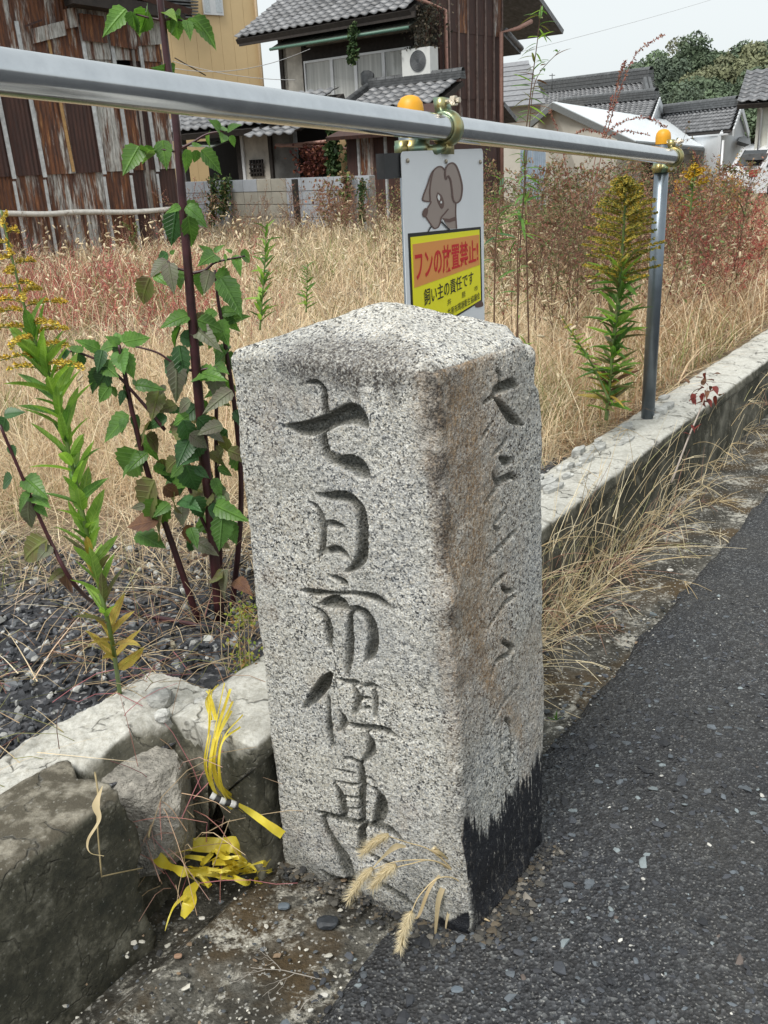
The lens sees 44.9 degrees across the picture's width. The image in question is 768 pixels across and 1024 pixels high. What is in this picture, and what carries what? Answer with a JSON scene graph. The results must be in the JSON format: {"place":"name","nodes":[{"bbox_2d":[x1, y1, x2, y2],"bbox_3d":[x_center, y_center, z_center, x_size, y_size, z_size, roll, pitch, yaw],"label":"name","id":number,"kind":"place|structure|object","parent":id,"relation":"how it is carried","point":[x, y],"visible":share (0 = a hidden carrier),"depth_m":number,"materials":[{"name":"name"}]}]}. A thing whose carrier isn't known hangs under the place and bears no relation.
{"place":"outdoors","nodes":[
{"label":"outdoors","id":0,"kind":"place"},
{"bbox_2d":[175,49,309,71],"bbox_3d":[-3.437,-10.227,21.198,4.752,0.313,0.014,13,26,36],"label":"overhead wire","id":1,"kind":"object","parent":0,"point":[241,69],"visible":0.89,"depth_m":21.12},
{"bbox_2d":[0,193,767,786],"bbox_3d":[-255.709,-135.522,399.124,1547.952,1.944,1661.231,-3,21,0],"label":"vacant lot ground","id":2,"kind":"structure","parent":0,"point":[210,679],"depth_m":2.45,"materials":[{"name":"soil"}]},
{"bbox_2d":[0,209,143,694],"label":"goldenrod","id":3,"kind":"object","parent":2,"relation":"on","point":[40,355],"visible":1,"depth_m":1.54,"materials":[{"name":"green plant"}]},
{"bbox_2d":[1,207,173,286],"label":"weeds by shed","id":4,"kind":"object","parent":2,"relation":"on","point":[129,237],"visible":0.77,"depth_m":10.32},
{"bbox_2d":[0,0,191,264],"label":"rusty shed","id":5,"kind":"structure","parent":2,"relation":"on","point":[58,161],"depth_m":12.15,"materials":[{"name":"metal"}]},
{"bbox_2d":[0,407,196,627],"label":"purple stemmed weed","id":6,"kind":"object","parent":2,"relation":"on","point":[37,548],"visible":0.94,"depth_m":1.86,"materials":[{"name":"green plant"}]},
{"bbox_2d":[58,330,201,622],"bbox_3d":[-0.566,-0.058,2.103,0.241,0.700,0.136,-3,21,0],"label":"purple stemmed weed","id":7,"kind":"object","parent":2,"relation":"on","point":[132,462],"visible":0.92,"depth_m":2.01,"materials":[{"name":"green plant"}]},
{"bbox_2d":[0,515,260,758],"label":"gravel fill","id":8,"kind":"object","parent":2,"relation":"on","point":[25,683],"visible":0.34,"depth_m":2.17,"materials":[{"name":"gravel"}]},
{"bbox_2d":[0,529,248,786],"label":"dry stems on gravel","id":9,"kind":"object","parent":8,"relation":"on","point":[6,673],"visible":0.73,"depth_m":1.91,"materials":[{"name":"beige plant"}]},
{"bbox_2d":[0,523,264,713],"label":"dry grass","id":10,"kind":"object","parent":2,"relation":"on","point":[118,637],"visible":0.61,"depth_m":2.06,"materials":[{"name":"beige plant"}]},
{"bbox_2d":[0,220,287,365],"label":"pink weeds","id":11,"kind":"object","parent":2,"relation":"on","point":[104,285],"visible":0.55,"depth_m":6.86,"materials":[{"name":"plant"}]},
{"bbox_2d":[102,0,252,621],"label":"purple stemmed weed","id":12,"kind":"object","parent":2,"relation":"on","point":[208,495],"visible":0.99,"depth_m":1.98,"materials":[{"name":"green plant"}]},
{"bbox_2d":[160,0,263,181],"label":"yellow building","id":13,"kind":"structure","parent":2,"relation":"on","point":[228,19],"depth_m":28.85,"materials":[{"name":"paint"}]},
{"bbox_2d":[202,0,223,15],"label":"window","id":14,"kind":"structure","parent":13,"relation":"in","point":[210,7],"depth_m":28.31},
{"bbox_2d":[204,270,250,611],"bbox_3d":[-0.360,-0.128,2.162,0.143,0.848,0.087,8,23,27],"label":"purple stemmed weed","id":15,"kind":"object","parent":2,"relation":"on","point":[230,318],"visible":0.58,"depth_m":2.10,"materials":[{"name":"green plant"}]},
{"bbox_2d":[219,592,262,677],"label":"feathery weed","id":16,"kind":"object","parent":2,"relation":"on","point":[244,664],"visible":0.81,"depth_m":1.93,"materials":[{"name":"plant"}]},
{"bbox_2d":[170,87,346,181],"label":"wing","id":17,"kind":"structure","parent":2,"relation":"on","point":[253,153],"depth_m":19.20,"materials":[{"name":"paint"}]},
{"bbox_2d":[249,159,263,175],"bbox_3d":[-2.632,-7.136,19.288,0.437,0.324,0.070,14,26,37],"label":"window","id":18,"kind":"structure","parent":17,"relation":"in","point":[256,168],"depth_m":19.26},
{"bbox_2d":[274,141,345,177],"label":"dead shrub","id":19,"kind":"object","parent":17,"relation":"on","point":[311,164],"visible":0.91,"depth_m":17.72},
{"bbox_2d":[322,130,345,176],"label":"climbing vine","id":20,"kind":"object","parent":17,"relation":"hanging from","point":[332,153],"visible":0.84,"depth_m":17.30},
{"bbox_2d":[150,175,395,249],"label":"brown weeds by wall","id":21,"kind":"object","parent":2,"relation":"on","point":[311,213],"visible":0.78,"depth_m":12.32,"materials":[{"name":"plant"}]},
{"bbox_2d":[185,175,376,230],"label":"block wall","id":22,"kind":"structure","parent":2,"relation":"on","point":[242,191],"depth_m":16.10,"materials":[{"name":"concrete"}]},
{"bbox_2d":[205,173,224,227],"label":"wall creeper","id":23,"kind":"object","parent":22,"relation":"attached to","point":[213,185],"depth_m":17.15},
{"bbox_2d":[214,174,236,217],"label":"wall creeper","id":24,"kind":"object","parent":22,"relation":"attached to","point":[224,186],"depth_m":16.82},
{"bbox_2d":[291,172,361,230],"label":"wall creeper","id":25,"kind":"object","parent":22,"relation":"attached to","point":[330,205],"depth_m":14.77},
{"bbox_2d":[334,171,355,226],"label":"wall creeper","id":26,"kind":"object","parent":22,"relation":"attached to","point":[345,181],"depth_m":14.50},
{"bbox_2d":[355,177,368,227],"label":"wall creeper","id":27,"kind":"object","parent":22,"relation":"attached to","point":[361,187],"depth_m":14.27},
{"bbox_2d":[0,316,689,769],"bbox_3d":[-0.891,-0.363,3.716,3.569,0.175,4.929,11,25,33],"label":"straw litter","id":28,"kind":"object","parent":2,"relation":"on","point":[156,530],"visible":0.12,"depth_m":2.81,"materials":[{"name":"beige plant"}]},
{"bbox_2d":[0,190,767,616],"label":"dry grass field","id":29,"kind":"structure","parent":2,"relation":"on","point":[682,314],"depth_m":5.12,"materials":[{"name":"plant"}]},
{"bbox_2d":[243,220,280,329],"bbox_3d":[-0.428,-0.841,3.315,0.132,0.380,0.140,-21,27,-40],"label":"goldenrod","id":30,"kind":"object","parent":29,"relation":"on","point":[259,304],"visible":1,"depth_m":3.31,"materials":[{"name":"green plant"}]},
{"bbox_2d":[297,261,318,312],"bbox_3d":[-0.358,-1.040,4.307,0.105,0.229,0.095,-9,21,-15],"label":"goldenrod","id":31,"kind":"object","parent":29,"relation":"on","point":[305,303],"visible":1,"depth_m":4.30,"materials":[{"name":"green plant"}]},
{"bbox_2d":[0,180,767,423],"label":"seed heads","id":32,"kind":"object","parent":29,"relation":"on","point":[254,280],"visible":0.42,"depth_m":6.14,"materials":[{"name":"plant"}]},
{"bbox_2d":[560,315,609,400],"bbox_3d":[0.664,-0.511,3.085,0.153,0.295,0.110,-14,24,-28],"label":"goldenrod","id":33,"kind":"object","parent":29,"relation":"on","point":[584,353],"visible":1,"depth_m":3.07,"materials":[{"name":"green plant"}]},
{"bbox_2d":[576,174,664,419],"bbox_3d":[0.795,-0.708,3.142,0.276,0.820,0.314,-3,21,0],"label":"goldenrod","id":34,"kind":"object","parent":29,"relation":"on","point":[621,262],"visible":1,"depth_m":3.11,"materials":[{"name":"green plant"}]},
{"bbox_2d":[204,456,566,574],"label":"gravel behind kerb","id":35,"kind":"structure","parent":2,"relation":"on","point":[547,468],"depth_m":2.57,"materials":[{"name":"stone"}]},
{"bbox_2d":[234,0,563,97],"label":"old wooden house","id":36,"kind":"structure","parent":2,"relation":"on","point":[319,29],"depth_m":22.36,"materials":[{"name":"paint"}]},
{"bbox_2d":[303,58,332,94],"bbox_3d":[-1.600,-10.518,23.017,0.913,1.230,0.050,14,26,37],"label":"window","id":37,"kind":"structure","parent":36,"relation":"in","point":[317,73],"depth_m":22.93,"materials":[{"name":"white glass"}]},
{"bbox_2d":[331,55,355,97],"bbox_3d":[-0.948,-10.360,22.512,0.764,1.230,0.050,14,26,37],"label":"window","id":38,"kind":"structure","parent":36,"relation":"in","point":[343,74],"depth_m":22.48,"materials":[{"name":"white glass"}]},
{"bbox_2d":[346,21,359,65],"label":"hanging vine","id":39,"kind":"object","parent":36,"relation":"hanging from","point":[353,57],"visible":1,"depth_m":21.01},
{"bbox_2d":[355,50,383,96],"bbox_3d":[-0.320,-10.209,22.026,0.855,1.230,0.050,14,26,37],"label":"window","id":40,"kind":"structure","parent":36,"relation":"in","point":[371,61],"depth_m":21.89,"materials":[{"name":"grey glass"}]},
{"bbox_2d":[383,46,410,75],"bbox_3d":[0.319,-10.055,21.531,0.790,1.230,0.050,14,26,37],"label":"window","id":41,"kind":"structure","parent":36,"relation":"in","point":[392,58],"depth_m":21.48,"materials":[{"name":"white glass"}]},
{"bbox_2d":[345,67,465,109],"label":"roof","id":42,"kind":"structure","parent":36,"relation":"attached to","point":[375,90],"depth_m":20.55,"materials":[{"name":"tile"}]},
{"bbox_2d":[326,103,496,222],"bbox_3d":[0.666,-6.397,17.297,1.623,2.185,3.300,14,26,37],"label":"tin lean to","id":43,"kind":"object","parent":2,"relation":"on","point":[363,150],"visible":0.29,"depth_m":16.36,"materials":[{"name":"metal"}]},
{"bbox_2d":[349,149,548,293],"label":"brown weeds behind sign","id":44,"kind":"object","parent":2,"relation":"on","point":[397,191],"visible":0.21,"depth_m":8.02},
{"bbox_2d":[170,329,767,883],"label":"kerb","id":45,"kind":"structure","parent":2,"relation":"on","point":[246,769],"depth_m":2.92,"materials":[{"name":"concrete"}]},
{"bbox_2d":[86,772,150,876],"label":"folded dry stalk","id":46,"kind":"object","parent":45,"relation":"hanging from","point":[96,806],"visible":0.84,"depth_m":1.44,"materials":[{"name":"plant"}]},
{"bbox_2d":[0,46,683,418],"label":"pipe railing","id":47,"kind":"object","parent":45,"relation":"on","point":[408,122],"visible":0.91,"depth_m":1.45,"materials":[{"name":"metal"}]},
{"bbox_2d":[376,148,484,320],"bbox_3d":[0.108,-0.481,1.870,0.026,0.460,0.371,10,24,32],"label":"warning sign","id":48,"kind":"object","parent":47,"relation":"attached to","point":[443,213],"visible":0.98,"depth_m":1.84,"materials":[{"name":"white metal"}]},
{"bbox_2d":[416,0,532,200],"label":"rusty tower","id":49,"kind":"structure","parent":2,"relation":"on","point":[479,42],"depth_m":21.85,"materials":[{"name":"metal"}]},
{"bbox_2d":[400,0,456,53],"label":"climbing vine","id":50,"kind":"object","parent":49,"relation":"attached to","point":[424,42],"visible":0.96,"depth_m":20.36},
{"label":"aircon bracket","id":51,"kind":"object","parent":49,"relation":"attached to","visible":0},
{"bbox_2d":[402,46,437,76],"bbox_3d":[0.795,-10.014,20.707,0.780,0.550,0.317,14,26,37],"label":"air conditioner","id":52,"kind":"object","parent":51,"relation":"on","point":[421,60],"visible":1,"depth_m":20.55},
{"bbox_2d":[483,175,517,322],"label":"tall weed","id":53,"kind":"object","parent":2,"relation":"on","point":[498,209],"visible":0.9,"depth_m":3.46,"materials":[{"name":"green plant"}]},
{"bbox_2d":[495,166,540,343],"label":"tall weed","id":54,"kind":"object","parent":2,"relation":"on","point":[525,200],"visible":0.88,"depth_m":3.17,"materials":[{"name":"green plant"}]},
{"bbox_2d":[509,6,554,344],"bbox_3d":[0.584,-1.176,3.742,0.174,1.543,0.161,-3,21,0],"label":"tall weed","id":55,"kind":"object","parent":2,"relation":"on","point":[541,10],"visible":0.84,"depth_m":3.60,"materials":[{"name":"green plant"}]},
{"bbox_2d":[520,150,545,209],"bbox_3d":[2.953,-5.960,18.481,0.033,2.315,0.910,15,27,39],"label":"blue tin fence","id":56,"kind":"object","parent":2,"relation":"on","point":[539,157],"visible":0.06,"depth_m":18.22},
{"bbox_2d":[510,49,567,336],"bbox_3d":[0.650,-1.182,3.945,0.264,1.403,0.170,-3,21,0],"label":"tall weed","id":57,"kind":"object","parent":2,"relation":"on","point":[542,81],"visible":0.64,"depth_m":3.84,"materials":[{"name":"green plant"}]},
{"bbox_2d":[503,60,583,202],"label":"grey roofed house","id":58,"kind":"structure","parent":2,"relation":"on","point":[514,96],"depth_m":38.36,"materials":[{"name":"stone"}]},
{"bbox_2d":[537,66,660,103],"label":"roof","id":59,"kind":"structure","parent":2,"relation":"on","point":[605,82],"depth_m":43.95,"materials":[{"name":"tile"}]},
{"bbox_2d":[558,88,662,143],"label":"roof","id":60,"kind":"structure","parent":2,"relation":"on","point":[644,102],"depth_m":36.13,"materials":[{"name":"tile"}]},
{"bbox_2d":[483,121,744,349],"bbox_3d":[1.474,-2.146,6.727,1.874,1.173,4.814,1,21,11],"label":"olive thicket","id":61,"kind":"object","parent":2,"relation":"on","point":[568,238],"visible":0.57,"depth_m":5.09,"materials":[{"name":"plant"}]},
{"bbox_2d":[548,109,600,208],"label":"seed stalk","id":62,"kind":"object","parent":61,"relation":"in","point":[550,110],"visible":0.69,"depth_m":5.49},
{"bbox_2d":[590,33,665,209],"bbox_3d":[1.258,-2.016,4.822,0.359,0.843,0.037,-3,21,0],"label":"seed stalk","id":63,"kind":"object","parent":61,"relation":"in","point":[623,66],"visible":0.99,"depth_m":4.75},
{"bbox_2d":[530,102,704,209],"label":"metal roofed house","id":64,"kind":"structure","parent":2,"relation":"on","point":[570,118],"depth_m":30.59,"materials":[{"name":"white metal"}]},
{"bbox_2d":[642,162,653,203],"bbox_3d":[8.917,-10.642,30.975,0.050,2.078,1.424,15,27,39],"label":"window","id":65,"kind":"structure","parent":64,"relation":"in","point":[642,162],"depth_m":30.55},
{"bbox_2d":[484,143,767,325],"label":"red brown thicket","id":66,"kind":"object","parent":2,"relation":"on","point":[729,210],"visible":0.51,"depth_m":6.53,"materials":[{"name":"plant"}]},
{"bbox_2d":[587,95,667,209],"bbox_3d":[1.373,-2.031,5.246,0.438,0.604,0.038,-3,21,0],"label":"seed stalk","id":67,"kind":"object","parent":66,"relation":"on","point":[623,121],"visible":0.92,"depth_m":5.20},
{"bbox_2d":[675,162,709,214],"bbox_3d":[1.895,-1.985,5.712,0.173,0.306,0.155,-17,25,-34],"label":"goldenrod","id":68,"kind":"object","parent":66,"relation":"on","point":[696,173],"visible":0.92,"depth_m":5.67,"materials":[{"name":"yellow plant"}]},
{"bbox_2d":[691,149,750,214],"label":"seed stalk","id":69,"kind":"object","parent":66,"relation":"on","point":[695,155],"visible":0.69,"depth_m":6.61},
{"bbox_2d":[661,95,750,202],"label":"tiled house","id":70,"kind":"structure","parent":2,"relation":"on","point":[716,126],"depth_m":32.21,"materials":[{"name":"tile"}]},
{"bbox_2d":[648,179,767,323],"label":"crimson thicket","id":71,"kind":"object","parent":2,"relation":"on","point":[748,257],"visible":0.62,"depth_m":5.88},
{"bbox_2d":[669,153,750,245],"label":"orange weeds","id":72,"kind":"object","parent":2,"relation":"on","point":[703,188],"visible":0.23,"depth_m":10.10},
{"bbox_2d":[721,144,767,198],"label":"parked car","id":73,"kind":"object","parent":2,"relation":"on","point":[748,149],"visible":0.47,"depth_m":25.94,"materials":[{"name":"white paint"}]},
{"bbox_2d":[737,68,767,203],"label":"cream building","id":74,"kind":"structure","parent":2,"relation":"on","point":[753,91],"depth_m":25.91,"materials":[{"name":"paint"}]},
{"bbox_2d":[70,415,767,1023],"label":"gutter apron","id":75,"kind":"object","parent":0,"point":[134,1003],"visible":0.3,"depth_m":1.70,"materials":[{"name":"concrete"}]},
{"bbox_2d":[0,760,155,1023],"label":"broken kerb block","id":76,"kind":"structure","parent":75,"relation":"on","point":[71,925],"depth_m":1.50,"materials":[{"name":"concrete"}]},
{"bbox_2d":[0,672,210,920],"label":"concrete haunch","id":77,"kind":"object","parent":75,"relation":"on","point":[106,720],"visible":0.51,"depth_m":1.75,"materials":[{"name":"concrete"}]},
{"bbox_2d":[146,687,174,708],"bbox_3d":[-0.440,0.366,1.826,0.048,0.034,0.048,-3,21,0],"label":"loose stone","id":78,"kind":"object","parent":77,"relation":"on","point":[164,697],"visible":0.95,"depth_m":1.81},
{"bbox_2d":[154,708,170,722],"bbox_3d":[-0.421,0.387,1.768,0.029,0.020,0.029,-3,21,0],"label":"loose stone","id":79,"kind":"object","parent":77,"relation":"on","point":[162,715],"visible":1,"depth_m":1.76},
{"bbox_2d":[101,746,195,877],"bbox_3d":[-0.450,0.556,1.749,0.171,0.214,0.163,-3,21,0],"label":"concrete lump","id":80,"kind":"object","parent":75,"relation":"on","point":[140,794],"visible":0.62,"depth_m":1.68,"materials":[{"name":"concrete"}]},
{"bbox_2d":[112,693,299,920],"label":"dry stems in gap","id":81,"kind":"object","parent":75,"relation":"on","point":[184,862],"visible":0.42,"depth_m":1.67,"materials":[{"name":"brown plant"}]},
{"bbox_2d":[153,683,285,929],"bbox_3d":[-0.340,0.550,1.717,0.234,0.353,0.254,-13,23,-26],"label":"yellow tape","id":82,"kind":"object","parent":75,"relation":"on","point":[233,869],"visible":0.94,"depth_m":1.69,"materials":[{"name":"plastic"}]},
{"bbox_2d":[209,792,240,808],"bbox_3d":[-0.287,0.521,1.677,0.054,0.041,0.016,-5,21,-5],"label":"striped rope","id":83,"kind":"object","parent":82,"relation":"on","point":[217,798],"visible":0.98,"depth_m":1.67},
{"bbox_2d":[221,943,326,1021],"bbox_3d":[-0.171,0.767,1.514,0.187,0.009,0.108,15,27,39],"label":"dry twig","id":84,"kind":"object","parent":75,"relation":"on","point":[279,980],"visible":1,"depth_m":1.53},
{"bbox_2d":[316,915,338,929],"bbox_3d":[-0.099,0.721,1.634,0.038,0.013,0.026,-3,21,0],"label":"stone fragment","id":85,"kind":"object","parent":75,"relation":"on","point":[327,922],"visible":1,"depth_m":1.63,"materials":[{"name":"stone"}]},
{"bbox_2d":[42,598,658,1023],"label":"gutter grit","id":86,"kind":"object","parent":75,"relation":"on","point":[480,932],"visible":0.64,"depth_m":1.64,"materials":[{"name":"gravel"}]},
{"bbox_2d":[231,302,543,933],"bbox_3d":[0.037,0.198,1.615,0.416,1.107,0.303,10,24,31],"label":"stone marker","id":87,"kind":"object","parent":75,"relation":"on","point":[391,454],"visible":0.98,"depth_m":1.47,"materials":[{"name":"stone"}]},
{"bbox_2d":[341,832,489,957],"bbox_3d":[0.060,0.652,1.543,0.264,0.308,0.073,-9,21,-16],"label":"dry foxtail","id":88,"kind":"object","parent":75,"relation":"on","point":[403,933],"visible":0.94,"depth_m":1.51,"materials":[{"name":"plant"}]},
{"bbox_2d":[541,372,767,721],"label":"dry crabgrass","id":89,"kind":"object","parent":75,"relation":"on","point":[558,610],"visible":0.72,"depth_m":2.74,"materials":[{"name":"beige plant"}]},
{"bbox_2d":[671,372,723,482],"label":"red leaved seedling","id":90,"kind":"object","parent":89,"relation":"on","point":[693,396],"visible":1,"depth_m":3.15,"materials":[{"name":"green plant"}]},
{"bbox_2d":[257,0,767,88],"label":"sky","id":91,"kind":"structure","parent":0,"point":[729,22],"materials":[{"name":"white"}]},
{"bbox_2d":[319,493,767,1023],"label":"road","id":92,"kind":"structure","parent":0,"point":[736,574],"depth_m":1.73,"materials":[{"name":"asphalt"}]},
{"bbox_2d":[280,585,767,1023],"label":"road chippings","id":93,"kind":"object","parent":92,"relation":"on","point":[423,941],"visible":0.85,"depth_m":1.65,"materials":[{"name":"gravel"}]},
{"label":"wooded hill","id":94,"kind":"structure","parent":0,"visible":0},
{"bbox_2d":[625,62,672,93],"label":"broadleaf tree","id":95,"kind":"object","parent":94,"relation":"on","point":[662,86],"visible":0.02,"depth_m":122.88,"materials":[{"name":"green plant"}]},
{"bbox_2d":[653,66,680,91],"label":"broadleaf tree","id":96,"kind":"object","parent":94,"relation":"on","point":[658,76],"visible":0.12,"depth_m":125.28,"materials":[{"name":"green plant"}]},
{"bbox_2d":[644,49,689,73],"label":"broadleaf tree","id":97,"kind":"object","parent":94,"relation":"on","point":[650,56],"visible":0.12,"depth_m":134.13,"materials":[{"name":"green plant"}]},
{"bbox_2d":[649,54,693,82],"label":"broadleaf tree","id":98,"kind":"object","parent":94,"relation":"on","point":[663,62],"visible":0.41,"depth_m":127.83,"materials":[{"name":"green plant"}]},
{"bbox_2d":[665,37,687,61],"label":"broadleaf tree","id":99,"kind":"object","parent":94,"relation":"on","point":[672,46],"visible":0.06,"depth_m":139.07,"materials":[{"name":"green plant"}]},
{"bbox_2d":[660,91,700,103],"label":"broadleaf tree","id":100,"kind":"object","parent":94,"relation":"on","point":[666,98],"visible":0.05,"depth_m":113.19,"materials":[{"name":"green plant"}]},
{"bbox_2d":[665,80,706,103],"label":"broadleaf tree","id":101,"kind":"object","parent":94,"relation":"on","point":[694,92],"visible":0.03,"depth_m":107.75,"materials":[{"name":"green plant"}]},
{"bbox_2d":[672,30,716,72],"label":"broadleaf tree","id":102,"kind":"object","parent":94,"relation":"on","point":[696,53],"visible":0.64,"depth_m":129.15,"materials":[{"name":"green plant"}]},
{"bbox_2d":[674,75,727,93],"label":"broadleaf tree","id":103,"kind":"object","parent":94,"relation":"on","point":[706,84],"visible":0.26,"depth_m":113.82,"materials":[{"name":"green plant"}]},
{"bbox_2d":[676,89,736,105],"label":"broadleaf tree","id":104,"kind":"object","parent":94,"relation":"on","point":[709,93],"visible":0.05,"depth_m":110.32,"materials":[{"name":"green plant"}]},
{"bbox_2d":[679,52,750,84],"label":"broadleaf tree","id":105,"kind":"object","parent":94,"relation":"on","point":[725,74],"visible":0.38,"depth_m":122.12,"materials":[{"name":"green plant"}]},
{"bbox_2d":[729,66,765,108],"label":"broadleaf tree","id":106,"kind":"object","parent":94,"relation":"on","point":[735,88],"visible":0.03,"depth_m":113.88,"materials":[{"name":"green plant"}]},
{"bbox_2d":[729,40,767,82],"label":"broadleaf tree","id":107,"kind":"object","parent":94,"relation":"on","point":[753,58],"visible":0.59,"depth_m":121.74,"materials":[{"name":"green plant"}]},
{"bbox_2d":[730,39,767,55],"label":"broadleaf tree","id":108,"kind":"object","parent":94,"relation":"on","point":[735,51],"visible":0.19,"depth_m":130.34,"materials":[{"name":"green plant"}]},
{"bbox_2d":[741,110,756,136],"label":"broadleaf tree","id":109,"kind":"object","parent":94,"relation":"on","point":[749,117],"visible":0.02,"depth_m":107.67,"materials":[{"name":"green plant"}]},
{"bbox_2d":[742,108,756,141],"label":"broadleaf tree","id":110,"kind":"object","parent":94,"relation":"on","point":[752,130],"visible":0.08,"depth_m":108.08,"materials":[{"name":"green plant"}]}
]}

